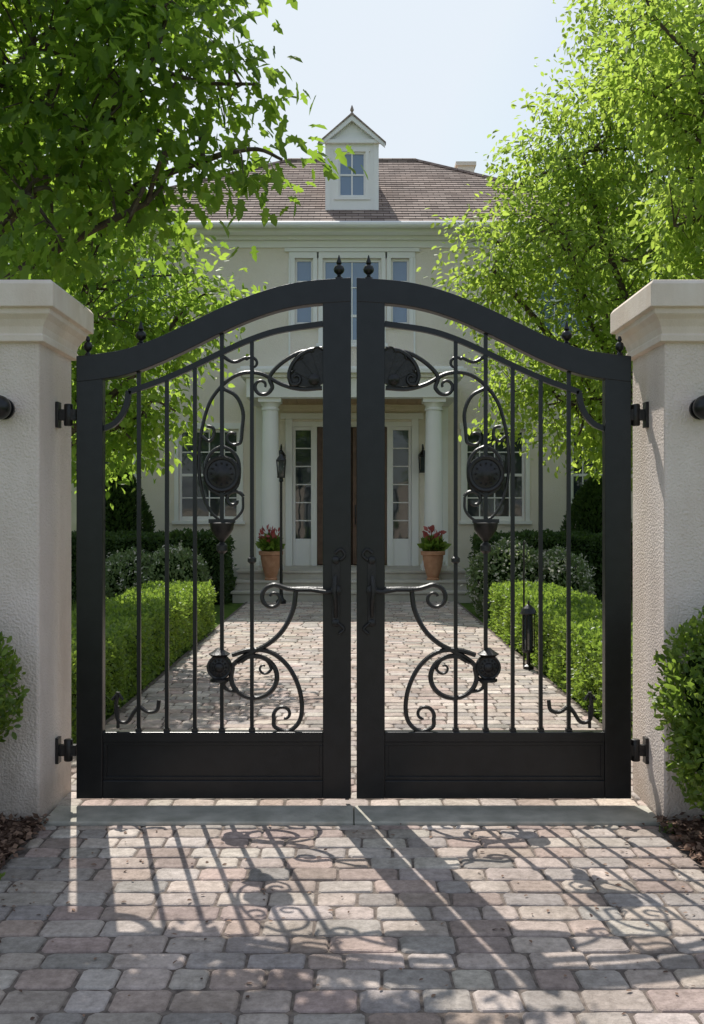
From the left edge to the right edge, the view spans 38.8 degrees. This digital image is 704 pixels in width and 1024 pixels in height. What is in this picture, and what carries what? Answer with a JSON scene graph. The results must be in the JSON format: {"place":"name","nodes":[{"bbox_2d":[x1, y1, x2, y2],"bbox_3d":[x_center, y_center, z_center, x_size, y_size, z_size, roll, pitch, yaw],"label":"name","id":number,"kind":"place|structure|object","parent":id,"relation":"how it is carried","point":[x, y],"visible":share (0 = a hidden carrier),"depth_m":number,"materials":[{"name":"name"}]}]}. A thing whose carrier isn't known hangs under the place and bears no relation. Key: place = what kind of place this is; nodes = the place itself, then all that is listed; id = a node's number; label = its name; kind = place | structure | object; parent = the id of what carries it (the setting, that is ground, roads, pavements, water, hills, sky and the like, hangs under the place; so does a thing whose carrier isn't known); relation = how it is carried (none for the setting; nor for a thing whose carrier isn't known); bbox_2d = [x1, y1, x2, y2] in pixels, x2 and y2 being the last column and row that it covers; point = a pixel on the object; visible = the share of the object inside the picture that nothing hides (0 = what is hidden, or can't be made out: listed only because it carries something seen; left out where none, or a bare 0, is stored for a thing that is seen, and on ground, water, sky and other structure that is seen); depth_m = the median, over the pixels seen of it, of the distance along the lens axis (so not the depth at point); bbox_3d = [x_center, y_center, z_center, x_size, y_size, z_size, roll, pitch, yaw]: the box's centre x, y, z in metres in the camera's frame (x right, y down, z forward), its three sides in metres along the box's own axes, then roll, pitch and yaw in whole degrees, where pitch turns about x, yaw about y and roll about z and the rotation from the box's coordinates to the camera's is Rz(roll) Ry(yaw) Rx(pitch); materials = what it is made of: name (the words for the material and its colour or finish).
{"place":"outdoors","nodes":[
{"label":"outdoors","id":0,"kind":"place"},
{"bbox_2d":[231,566,471,602],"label":"porch steps","id":1,"kind":"structure","parent":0,"point":[395,576],"depth_m":18.35,"materials":[{"name":"stone"}]},
{"bbox_2d":[255,524,284,579],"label":"potted plant","id":2,"kind":"object","parent":1,"relation":"on","point":[268,544],"visible":0.94,"depth_m":18.39,"materials":[{"name":"green plant"}]},
{"bbox_2d":[256,398,447,570],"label":"columns","id":3,"kind":"structure","parent":1,"relation":"on","point":[435,490],"depth_m":18.87,"materials":[{"name":"white paint"}]},
{"bbox_2d":[417,525,450,579],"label":"potted plant","id":4,"kind":"object","parent":1,"relation":"on","point":[434,547],"visible":1,"depth_m":18.40,"materials":[{"name":"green plant"}]},
{"bbox_2d":[1,601,701,863],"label":"ground","id":5,"kind":"structure","parent":0,"point":[230,608],"depth_m":15.35,"materials":[{"name":"brown soil"}]},
{"bbox_2d":[0,343,70,827],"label":"shaft","id":6,"kind":"object","parent":5,"relation":"on","point":[35,526],"visible":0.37,"depth_m":5.15,"materials":[{"name":"paint"}]},
{"bbox_2d":[0,395,14,419],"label":"wall light","id":7,"kind":"object","parent":6,"relation":"attached to","point":[7,408],"visible":1,"depth_m":5.04,"materials":[{"name":"black metal"}]},
{"bbox_2d":[0,280,93,360],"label":"cap","id":8,"kind":"object","parent":6,"relation":"on","point":[52,315],"visible":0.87,"depth_m":5.12,"materials":[{"name":"stone"}]},
{"bbox_2d":[6,146,177,486],"bbox_3d":[-6.735,-2.771,17.470,7.202,8.917,5.131,0,0,0],"label":"linden tree","id":9,"kind":"object","parent":5,"relation":"on","point":[105,263],"depth_m":17.75,"materials":[{"name":"green plant"}]},
{"bbox_2d":[105,462,155,532],"bbox_3d":[-4.500,0.307,19.196,1.597,2.585,1.619,0,0,0],"label":"yew shrub","id":10,"kind":"object","parent":5,"relation":"on","point":[121,515],"visible":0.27,"depth_m":18.83,"materials":[{"name":"green plant"}]},
{"bbox_2d":[0,7,267,508],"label":"linden tree","id":11,"kind":"object","parent":5,"relation":"on","point":[148,314],"visible":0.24,"depth_m":11.34,"materials":[{"name":"green plant"}]},
{"bbox_2d":[71,577,216,743],"bbox_3d":[-2.336,1.262,10.029,1.068,0.754,7.786,0,0,0],"label":"boxwood hedge","id":12,"kind":"object","parent":5,"relation":"on","point":[121,644],"visible":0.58,"depth_m":9.73,"materials":[{"name":"green plant"}]},
{"bbox_2d":[71,527,236,603],"bbox_3d":[-4.210,0.967,18.047,4.290,1.397,1.261,0,0,0],"label":"privet hedge","id":13,"kind":"object","parent":5,"relation":"on","point":[152,542],"visible":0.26,"depth_m":17.66,"materials":[{"name":"green plant"}]},
{"bbox_2d":[105,540,211,598],"bbox_3d":[-3.173,1.058,16.074,1.996,1.207,1.217,0,0,19],"label":"flowering shrub","id":14,"kind":"object","parent":5,"relation":"on","point":[121,570],"visible":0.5,"depth_m":15.79,"materials":[{"name":"green plant"}]},
{"bbox_2d":[0,0,367,306],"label":"maple tree","id":15,"kind":"object","parent":5,"relation":"on","point":[154,26],"visible":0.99,"depth_m":5.63,"materials":[{"name":"green plant"}]},
{"bbox_2d":[228,568,468,589],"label":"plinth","id":16,"kind":"structure","parent":5,"relation":"on","point":[234,573],"depth_m":20.47,"materials":[{"name":"stone"}]},
{"bbox_2d":[41,806,660,825],"bbox_3d":[0.000,1.625,5.280,3.196,0.070,0.290,0,0,0],"label":"gate threshold","id":17,"kind":"object","parent":5,"relation":"on","point":[347,815],"visible":0.66,"depth_m":5.24,"materials":[{"name":"stone"}]},
{"bbox_2d":[0,812,703,868],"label":"mulch bed","id":18,"kind":"object","parent":5,"relation":"on","point":[14,834],"visible":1,"depth_m":4.91,"materials":[{"name":"brown soil"}]},
{"bbox_2d":[0,631,29,741],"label":"boxwood shrub","id":19,"kind":"object","parent":18,"relation":"on","point":[9,703],"visible":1,"depth_m":4.90,"materials":[{"name":"green plant"}]},
{"bbox_2d":[647,606,703,817],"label":"boxwood shrub","id":20,"kind":"object","parent":18,"relation":"on","point":[686,721],"visible":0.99,"depth_m":4.79,"materials":[{"name":"green plant"}]},
{"bbox_2d":[71,599,632,611],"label":"lawn grass","id":21,"kind":"structure","parent":5,"relation":"on","point":[73,606],"depth_m":16.70,"materials":[{"name":"green plant"}]},
{"bbox_2d":[71,248,643,567],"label":"walls","id":22,"kind":"structure","parent":5,"relation":"on","point":[269,266],"depth_m":20.50,"materials":[{"name":"paint"}]},
{"bbox_2d":[279,444,285,464],"bbox_3d":[-1.440,-1.091,20.336,0.212,0.592,0.325,0,0,0],"label":"wall lantern","id":23,"kind":"object","parent":22,"relation":"attached to","point":[283,453],"depth_m":20.25,"materials":[{"name":"black metal"}]},
{"bbox_2d":[317,427,386,564],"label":"front door","id":24,"kind":"structure","parent":22,"relation":"attached to","point":[319,495],"depth_m":20.60,"materials":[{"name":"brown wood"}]},
{"bbox_2d":[95,227,642,565],"bbox_3d":[0.000,-2.335,25.035,13.000,6.870,12.930,0,0,0],"label":"trim and window frames","id":25,"kind":"structure","parent":22,"relation":"attached to","point":[331,243],"depth_m":20.45,"materials":[{"name":"white paint"}]},
{"bbox_2d":[116,262,587,339],"bbox_3d":[0.000,-4.325,20.598,9.800,1.750,0.005,0,0,0],"label":"window glass","id":26,"kind":"object","parent":25,"relation":"attached to","point":[399,274],"visible":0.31,"depth_m":20.59,"materials":[{"name":"blue"}]},
{"bbox_2d":[280,399,423,404],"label":"porch ceiling","id":27,"kind":"structure","parent":25,"relation":"attached to","point":[353,401],"depth_m":20.09,"materials":[{"name":"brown wood"}]},
{"bbox_2d":[105,430,600,538],"bbox_3d":[0.000,-0.575,20.593,11.000,2.250,0.015,0,0,0],"label":"window glass","id":28,"kind":"object","parent":25,"relation":"attached to","point":[303,476],"visible":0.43,"depth_m":20.59,"materials":[{"name":"grey"}]},
{"bbox_2d":[113,158,650,220],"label":"roof","id":29,"kind":"structure","parent":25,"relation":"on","point":[411,189],"depth_m":22.10,"materials":[{"name":"tile"}]},
{"bbox_2d":[320,115,384,209],"bbox_3d":[0.000,-7.200,22.700,1.380,2.200,3.600,0,0,0],"label":"dormer","id":30,"kind":"object","parent":29,"relation":"on","point":[358,136],"depth_m":21.02,"materials":[{"name":"white paint"}]},
{"bbox_2d":[318,106,385,145],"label":"dormer roof","id":31,"kind":"structure","parent":30,"relation":"attached to","point":[356,117],"depth_m":20.88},
{"bbox_2d":[156,221,628,226],"bbox_3d":[0.000,-5.730,19.900,13.120,0.111,0.111,0,0,0],"label":"gutter","id":32,"kind":"object","parent":29,"relation":"attached to","point":[326,224],"visible":0.31,"depth_m":19.86,"materials":[{"name":"white paint"}]},
{"bbox_2d":[454,161,475,171],"bbox_3d":[3.075,-7.925,27.300,0.550,3.050,0.700,0,0,0],"label":"chimney","id":33,"kind":"object","parent":29,"relation":"on","point":[467,165],"visible":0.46,"depth_m":26.99,"materials":[{"name":"paint"}]},
{"bbox_2d":[418,444,424,472],"bbox_3d":[1.440,-1.091,20.336,0.212,0.592,0.325,0,0,0],"label":"wall lantern","id":34,"kind":"object","parent":22,"relation":"attached to","point":[421,453],"depth_m":20.21,"materials":[{"name":"black metal"}]},
{"bbox_2d":[420,457,424,470],"bbox_3d":[1.440,-0.969,20.280,0.105,0.299,0.105,0,0,0],"label":"lantern glass","id":35,"kind":"object","parent":34,"relation":"on","point":[422,463],"visible":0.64,"depth_m":20.23,"materials":[{"name":"grey"}]},
{"bbox_2d":[460,536,595,616],"bbox_3d":[2.752,1.051,15.629,2.150,1.349,1.355,0,0,0],"label":"flowering shrub","id":36,"kind":"object","parent":5,"relation":"on","point":[554,568],"visible":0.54,"depth_m":15.31,"materials":[{"name":"green plant"}]},
{"bbox_2d":[467,529,632,603],"bbox_3d":[4.221,0.979,18.057,4.297,1.384,1.258,0,0,0],"label":"privet hedge","id":37,"kind":"object","parent":5,"relation":"on","point":[588,544],"visible":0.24,"depth_m":17.64,"materials":[{"name":"green plant"}]},
{"bbox_2d":[416,0,703,489],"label":"elm tree","id":38,"kind":"object","parent":5,"relation":"on","point":[596,190],"visible":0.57,"depth_m":12.22,"materials":[{"name":"green plant"}]},
{"bbox_2d":[488,579,632,738],"bbox_3d":[2.337,1.268,10.037,1.083,0.745,7.796,0,0,0],"label":"boxwood hedge","id":39,"kind":"object","parent":5,"relation":"on","point":[586,644],"visible":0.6,"depth_m":9.55,"materials":[{"name":"green plant"}]},
{"bbox_2d":[560,474,632,539],"bbox_3d":[4.707,0.426,19.202,1.614,2.348,1.614,0,0,0],"label":"yew shrub","id":40,"kind":"object","parent":5,"relation":"on","point":[586,509],"visible":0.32,"depth_m":18.89,"materials":[{"name":"green plant"}]},
{"bbox_2d":[565,0,703,279],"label":"elm tree","id":41,"kind":"object","parent":5,"relation":"on","point":[668,120],"visible":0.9,"depth_m":8.81,"materials":[{"name":"green plant"}]},
{"bbox_2d":[565,145,703,493],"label":"linden tree","id":42,"kind":"object","parent":5,"relation":"on","point":[621,227],"visible":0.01,"depth_m":17.18,"materials":[{"name":"green plant"}]},
{"bbox_2d":[633,343,703,820],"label":"shaft","id":43,"kind":"object","parent":5,"relation":"on","point":[668,510],"visible":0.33,"depth_m":5.17,"materials":[{"name":"paint"}]},
{"bbox_2d":[610,280,703,360],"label":"cap","id":44,"kind":"object","parent":43,"relation":"on","point":[651,315],"visible":0.9,"depth_m":5.12,"materials":[{"name":"stone"}]},
{"bbox_2d":[689,395,703,419],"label":"wall light","id":45,"kind":"object","parent":43,"relation":"attached to","point":[696,408],"visible":1,"depth_m":5.04,"materials":[{"name":"black metal"}]},
{"bbox_2d":[0,601,703,1023],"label":"paved driveway","id":46,"kind":"structure","parent":0,"point":[268,959],"depth_m":4.12,"materials":[{"name":"grey stone"}]},
{"bbox_2d":[276,451,285,603],"bbox_3d":[-1.240,0.265,17.500,0.187,2.671,0.187,0,0,0],"label":"lamp post","id":47,"kind":"object","parent":46,"relation":"on","point":[280,461],"visible":0.9,"depth_m":17.48,"materials":[{"name":"black metal"}]},
{"bbox_2d":[0,820,676,879],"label":"weeds","id":48,"kind":"object","parent":46,"relation":"on","point":[3,873],"visible":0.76,"depth_m":5.00,"materials":[{"name":"green plant"}]},
{"bbox_2d":[55,255,648,799],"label":"driveway gate","id":49,"kind":"structure","parent":46,"relation":"on","point":[293,763],"depth_m":5.42,"materials":[{"name":"black metal"}]},
{"bbox_2d":[0,823,703,1023],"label":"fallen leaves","id":50,"kind":"object","parent":46,"relation":"on","point":[380,988],"visible":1,"depth_m":4.09,"materials":[{"name":"brown plant"}]},
{"bbox_2d":[520,541,536,669],"bbox_3d":[1.800,0.950,10.200,0.180,1.300,0.176,0,0,26],"label":"path light","id":51,"kind":"object","parent":46,"relation":"on","point":[528,611],"visible":1,"depth_m":10.17,"materials":[{"name":"black metal"}]},
{"bbox_2d":[0,0,703,279],"label":"sky","id":52,"kind":"structure","parent":0,"point":[432,78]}
]}

